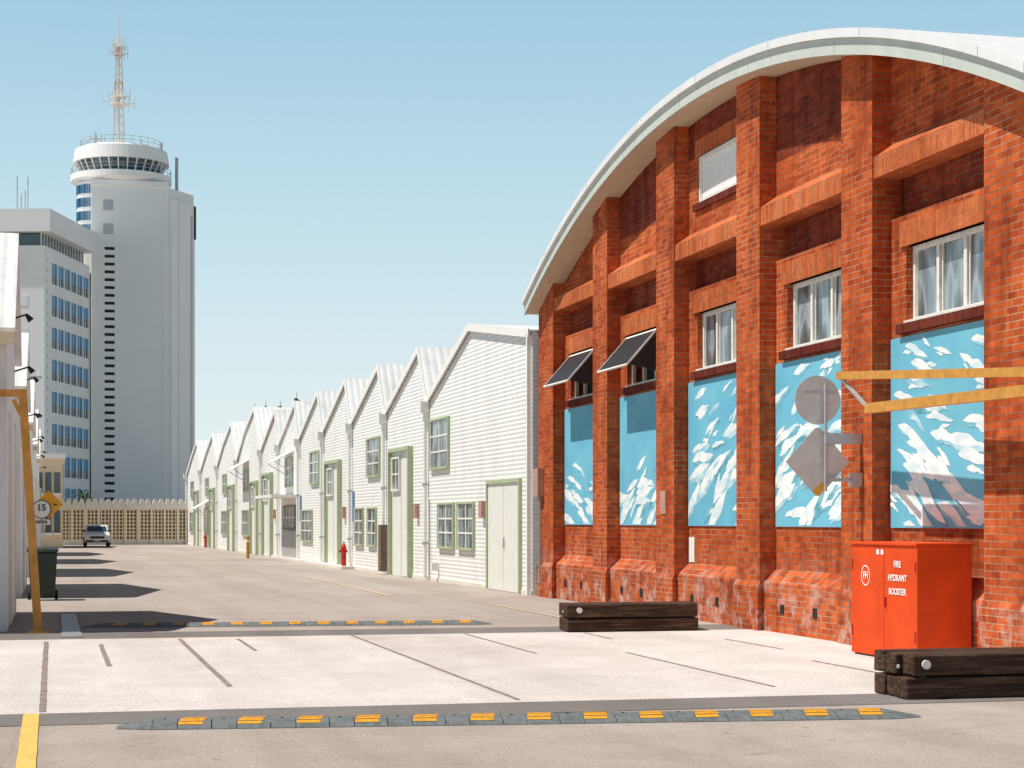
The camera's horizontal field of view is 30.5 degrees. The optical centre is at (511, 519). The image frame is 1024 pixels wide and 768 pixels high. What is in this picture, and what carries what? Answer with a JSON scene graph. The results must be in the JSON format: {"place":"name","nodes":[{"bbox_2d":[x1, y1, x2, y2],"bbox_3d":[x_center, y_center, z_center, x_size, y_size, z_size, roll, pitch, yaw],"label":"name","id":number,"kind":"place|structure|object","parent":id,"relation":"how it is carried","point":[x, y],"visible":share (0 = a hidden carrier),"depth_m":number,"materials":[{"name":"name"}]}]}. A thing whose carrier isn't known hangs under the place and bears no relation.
{"place":"outdoors","nodes":[
{"label":"outdoors","id":0,"kind":"place"},
{"bbox_2d":[0,176,95,504],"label":"office block","id":1,"kind":"structure","parent":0,"point":[55,282],"depth_m":230.88,"materials":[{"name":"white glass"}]},
{"bbox_2d":[66,489,100,503],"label":"palm tree","id":2,"kind":"object","parent":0,"point":[82,495],"visible":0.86,"depth_m":199.63,"materials":[{"name":"green plant"}]},
{"bbox_2d":[71,2,195,504],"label":"control tower","id":3,"kind":"structure","parent":0,"point":[135,213],"depth_m":245.54,"materials":[{"name":"white concrete"}]},
{"bbox_2d":[0,545,1023,767],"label":"road","id":4,"kind":"structure","parent":0,"point":[154,583],"depth_m":14.80,"materials":[{"name":"grey asphalt"}]},
{"bbox_2d":[0,233,34,631],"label":"gabled shed","id":5,"kind":"structure","parent":4,"relation":"on","point":[10,335],"depth_m":28.69,"materials":[{"name":"white paint"}]},
{"bbox_2d":[0,389,49,632],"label":"height barrier gate","id":6,"kind":"structure","parent":4,"relation":"on","point":[22,407],"depth_m":27.30,"materials":[{"name":"yellow paint"}]},
{"bbox_2d":[15,333,39,597],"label":"gabled shed","id":7,"kind":"structure","parent":4,"relation":"on","point":[22,379],"depth_m":40.63,"materials":[{"name":"white paint"}]},
{"bbox_2d":[27,380,42,576],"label":"gabled shed","id":8,"kind":"structure","parent":4,"relation":"on","point":[32,424],"depth_m":57.47,"materials":[{"name":"white paint"}]},
{"bbox_2d":[30,372,41,378],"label":"power pole","id":9,"kind":"object","parent":4,"relation":"on","point":[39,376],"visible":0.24,"depth_m":66.39,"materials":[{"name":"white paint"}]},
{"bbox_2d":[32,409,44,539],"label":"gabled shed","id":10,"kind":"structure","parent":4,"relation":"on","point":[35,447],"depth_m":71.33,"materials":[{"name":"white paint"}]},
{"bbox_2d":[36,429,45,546],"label":"gabled shed","id":11,"kind":"structure","parent":4,"relation":"on","point":[38,461],"depth_m":88.53,"materials":[{"name":"white paint"}]},
{"bbox_2d":[27,547,57,599],"bbox_3d":[-9.639,1.100,38.534,0.620,1.089,0.838,0,0,-14],"label":"wheelie bin","id":12,"kind":"object","parent":4,"relation":"on","point":[47,561],"visible":0.81,"depth_m":38.23,"materials":[{"name":"plastic"}]},
{"bbox_2d":[34,488,62,546],"bbox_3d":[-12.371,0.400,49.955,0.810,2.500,0.131,0,0,-14],"label":"speed sign","id":13,"kind":"object","parent":4,"relation":"on","point":[48,504],"visible":0.95,"depth_m":49.91,"materials":[{"name":"yellow metal"}]},
{"bbox_2d":[39,453,65,547],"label":"office","id":14,"kind":"structure","parent":4,"relation":"on","point":[51,477],"depth_m":108.77,"materials":[{"name":"white paint"}]},
{"bbox_2d":[39,472,60,534],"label":"windows","id":15,"kind":"structure","parent":14,"relation":"in","point":[47,474],"depth_m":108.71,"materials":[{"name":"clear glass"}]},
{"bbox_2d":[59,614,82,637],"bbox_3d":[-6.926,1.639,29.396,0.300,0.022,6.600,0,0,-14],"label":"drain grate","id":16,"kind":"object","parent":4,"relation":"on","point":[70,626],"visible":1,"depth_m":28.64,"materials":[{"name":"grey metal"}]},
{"bbox_2d":[82,525,110,546],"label":"parked car","id":17,"kind":"object","parent":4,"relation":"on","point":[96,533],"visible":1,"depth_m":114.13,"materials":[{"name":"paint"}]},
{"bbox_2d":[63,510,184,538],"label":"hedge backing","id":18,"kind":"object","parent":4,"relation":"on","point":[92,515],"depth_m":126.07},
{"bbox_2d":[63,509,186,544],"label":"lattice","id":19,"kind":"object","parent":4,"relation":"on","point":[133,541],"visible":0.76,"depth_m":124.55,"materials":[{"name":"concrete"}]},
{"bbox_2d":[63,499,187,544],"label":"zigzag fence","id":20,"kind":"object","parent":4,"relation":"on","point":[169,504],"visible":0.82,"depth_m":124.32,"materials":[{"name":"concrete"}]},
{"bbox_2d":[183,440,208,546],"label":"warehouse shed","id":21,"kind":"structure","parent":4,"relation":"on","point":[191,477],"depth_m":120.26,"materials":[{"name":"white paint"}]},
{"bbox_2d":[189,481,198,545],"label":"doors and windows","id":22,"kind":"structure","parent":21,"relation":"in","point":[193,516],"depth_m":119.13,"materials":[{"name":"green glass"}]},
{"bbox_2d":[203,532,206,547],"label":"fire hydrant","id":23,"kind":"object","parent":4,"relation":"on","point":[205,537],"visible":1,"depth_m":111.79,"materials":[{"name":"red metal"}]},
{"bbox_2d":[191,433,225,548],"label":"warehouse shed","id":24,"kind":"structure","parent":4,"relation":"on","point":[206,504],"depth_m":110.70,"materials":[{"name":"white paint"}]},
{"bbox_2d":[191,478,214,547],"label":"doors and windows","id":25,"kind":"structure","parent":24,"relation":"in","point":[209,513],"depth_m":109.46,"materials":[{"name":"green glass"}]},
{"bbox_2d":[213,421,245,551],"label":"warehouse shed","id":26,"kind":"structure","parent":4,"relation":"on","point":[226,483],"depth_m":100.57,"materials":[{"name":"white paint"}]},
{"bbox_2d":[221,474,234,550],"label":"doors and windows","id":27,"kind":"structure","parent":26,"relation":"in","point":[227,517],"depth_m":99.76,"materials":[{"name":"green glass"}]},
{"bbox_2d":[246,535,249,558],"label":"bollard","id":28,"kind":"object","parent":4,"relation":"on","point":[247,546],"visible":1,"depth_m":79.96,"materials":[{"name":"metal"}]},
{"bbox_2d":[227,406,290,554],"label":"warehouse shed","id":29,"kind":"structure","parent":4,"relation":"on","point":[246,462],"depth_m":90.55,"materials":[{"name":"white paint"}]},
{"bbox_2d":[227,460,258,554],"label":"doors and windows","id":30,"kind":"structure","parent":29,"relation":"in","point":[250,518],"depth_m":90.08,"materials":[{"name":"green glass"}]},
{"bbox_2d":[256,409,289,556],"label":"warehouse shed","id":31,"kind":"structure","parent":4,"relation":"on","point":[267,514],"depth_m":83.32,"materials":[{"name":"white paint"}]},
{"bbox_2d":[261,472,275,556],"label":"doors and windows","id":32,"kind":"structure","parent":31,"relation":"in","point":[268,514],"depth_m":84.39,"materials":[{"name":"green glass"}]},
{"bbox_2d":[255,400,311,558],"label":"warehouse shed","id":33,"kind":"structure","parent":4,"relation":"on","point":[292,426],"depth_m":77.50,"materials":[{"name":"white paint"}]},
{"bbox_2d":[255,450,295,557],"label":"doors and windows","id":34,"kind":"structure","parent":33,"relation":"in","point":[288,511],"depth_m":77.50,"materials":[{"name":"glass"}]},
{"bbox_2d":[83,620,491,627],"bbox_3d":[-3.454,1.611,29.218,6.328,0.061,0.480,0,0,-8],"label":"speed hump","id":35,"kind":"object","parent":4,"relation":"on","point":[289,623],"visible":1,"depth_m":29.05,"materials":[{"name":"grey rubber"}]},
{"bbox_2d":[16,555,558,767],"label":"yellow road marking","id":36,"kind":"object","parent":4,"relation":"on","point":[27,754],"visible":0.91,"depth_m":14.17,"materials":[{"name":"paint"}]},
{"bbox_2d":[263,554,352,568],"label":"kerb","id":37,"kind":"structure","parent":4,"relation":"on","point":[331,565],"depth_m":69.67,"materials":[{"name":"concrete"}]},
{"bbox_2d":[293,390,337,561],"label":"warehouse shed","id":38,"kind":"structure","parent":4,"relation":"on","point":[307,503],"depth_m":71.87,"materials":[{"name":"white paint"}]},
{"bbox_2d":[299,450,319,541],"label":"doors and windows","id":39,"kind":"structure","parent":38,"relation":"in","point":[305,516],"depth_m":71.89,"materials":[{"name":"white glass"}]},
{"bbox_2d":[316,378,368,565],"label":"warehouse shed","id":40,"kind":"structure","parent":4,"relation":"on","point":[334,504],"depth_m":65.86,"materials":[{"name":"white paint"}]},
{"bbox_2d":[323,459,345,564],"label":"doors and windows","id":41,"kind":"structure","parent":40,"relation":"in","point":[333,511],"depth_m":66.49,"materials":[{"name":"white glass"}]},
{"bbox_2d":[339,542,347,565],"bbox_3d":[-5.668,1.190,63.252,0.340,0.920,0.286,0,0,-14],"label":"fire hydrant","id":42,"kind":"object","parent":4,"relation":"on","point":[343,550],"visible":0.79,"depth_m":63.19,"materials":[{"name":"red metal"}]},
{"bbox_2d":[344,364,406,573],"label":"warehouse shed","id":43,"kind":"structure","parent":4,"relation":"on","point":[362,426],"depth_m":60.07,"materials":[{"name":"white paint"}]},
{"bbox_2d":[352,436,380,546],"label":"doors and windows","id":44,"kind":"structure","parent":43,"relation":"in","point":[373,444],"depth_m":59.80,"materials":[{"name":"white glass"}]},
{"bbox_2d":[377,346,452,579],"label":"warehouse shed","id":45,"kind":"structure","parent":4,"relation":"on","point":[400,541],"depth_m":53.94,"materials":[{"name":"white paint"}]},
{"bbox_2d":[378,446,418,576],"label":"doors and windows","id":46,"kind":"structure","parent":45,"relation":"in","point":[395,539],"depth_m":54.98,"materials":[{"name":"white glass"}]},
{"bbox_2d":[0,629,882,713],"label":"concrete apron","id":47,"kind":"object","parent":4,"relation":"on","point":[152,674],"depth_m":20.59,"materials":[{"name":"grey concrete"}]},
{"bbox_2d":[39,633,873,711],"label":"pavement joints","id":48,"kind":"object","parent":47,"relation":"on","point":[43,700],"visible":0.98,"depth_m":21.10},
{"bbox_2d":[849,541,973,656],"bbox_3d":[4.719,0.958,22.284,0.735,1.385,1.840,0,0,-14],"label":"fire hydrant booster cabinet","id":49,"kind":"object","parent":47,"relation":"on","point":[910,595],"visible":0.98,"depth_m":21.49,"materials":[{"name":"red metal"}]},
{"bbox_2d":[418,323,538,595],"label":"warehouse shed","id":50,"kind":"structure","parent":4,"relation":"on","point":[480,404],"depth_m":44.95,"materials":[{"name":"white paint"}]},
{"bbox_2d":[428,334,531,594],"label":"doors and windows","id":51,"kind":"structure","parent":50,"relation":"in","point":[502,507],"depth_m":43.66,"materials":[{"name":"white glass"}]},
{"bbox_2d":[537,497,537,563],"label":"side gate","id":52,"kind":"structure","parent":50,"relation":"attached to","point":[537,530],"depth_m":40.80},
{"bbox_2d":[0,624,1023,725],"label":"asphalt patch strips","id":53,"kind":"object","parent":4,"relation":"on","point":[461,708],"visible":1,"depth_m":16.68,"materials":[{"name":"grey asphalt"}]},
{"bbox_2d":[559,601,697,631],"bbox_3d":[1.717,1.435,27.933,2.142,0.411,0.782,0,0,-14],"label":"timber sleeper stack","id":54,"kind":"object","parent":53,"relation":"on","point":[625,616],"visible":1,"depth_m":27.60,"materials":[{"name":"brown wood"}]},
{"bbox_2d":[874,647,1023,699],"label":"timber sleeper stack","id":55,"kind":"object","parent":53,"relation":"on","point":[937,673],"visible":1,"depth_m":17.29,"materials":[{"name":"brown wood"}]},
{"bbox_2d":[116,708,920,729],"bbox_3d":[0.132,1.611,15.322,6.587,0.061,0.480,0,0,-8],"label":"speed hump","id":56,"kind":"object","parent":4,"relation":"on","point":[493,718],"visible":1,"depth_m":15.16,"materials":[{"name":"grey rubber"}]},
{"bbox_2d":[836,367,1023,412],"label":"height barrier gate","id":57,"kind":"structure","parent":4,"relation":"on","point":[994,394],"depth_m":21.12,"materials":[{"name":"orange paint"}]},
{"bbox_2d":[0,0,1023,440],"label":"sky","id":58,"kind":"structure","parent":0,"point":[370,182],"materials":[{"name":"blue"}]},
{"bbox_2d":[522,27,1023,647],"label":"brick warehouse","id":59,"kind":"structure","parent":0,"point":[744,243],"depth_m":27.36,"materials":[{"name":"red brick"}]},
{"bbox_2d":[543,137,983,399],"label":"windows","id":60,"kind":"structure","parent":59,"relation":"in","point":[948,271],"depth_m":27.01,"materials":[{"name":"grey glass"}]},
{"bbox_2d":[786,376,862,495],"bbox_3d":[4.030,-1.087,24.225,1.020,1.555,0.120,0,0,-14],"label":"traffic sign","id":61,"kind":"object","parent":59,"relation":"attached to","point":[817,461],"visible":1,"depth_m":24.24,"materials":[{"name":"metal"}]}
]}

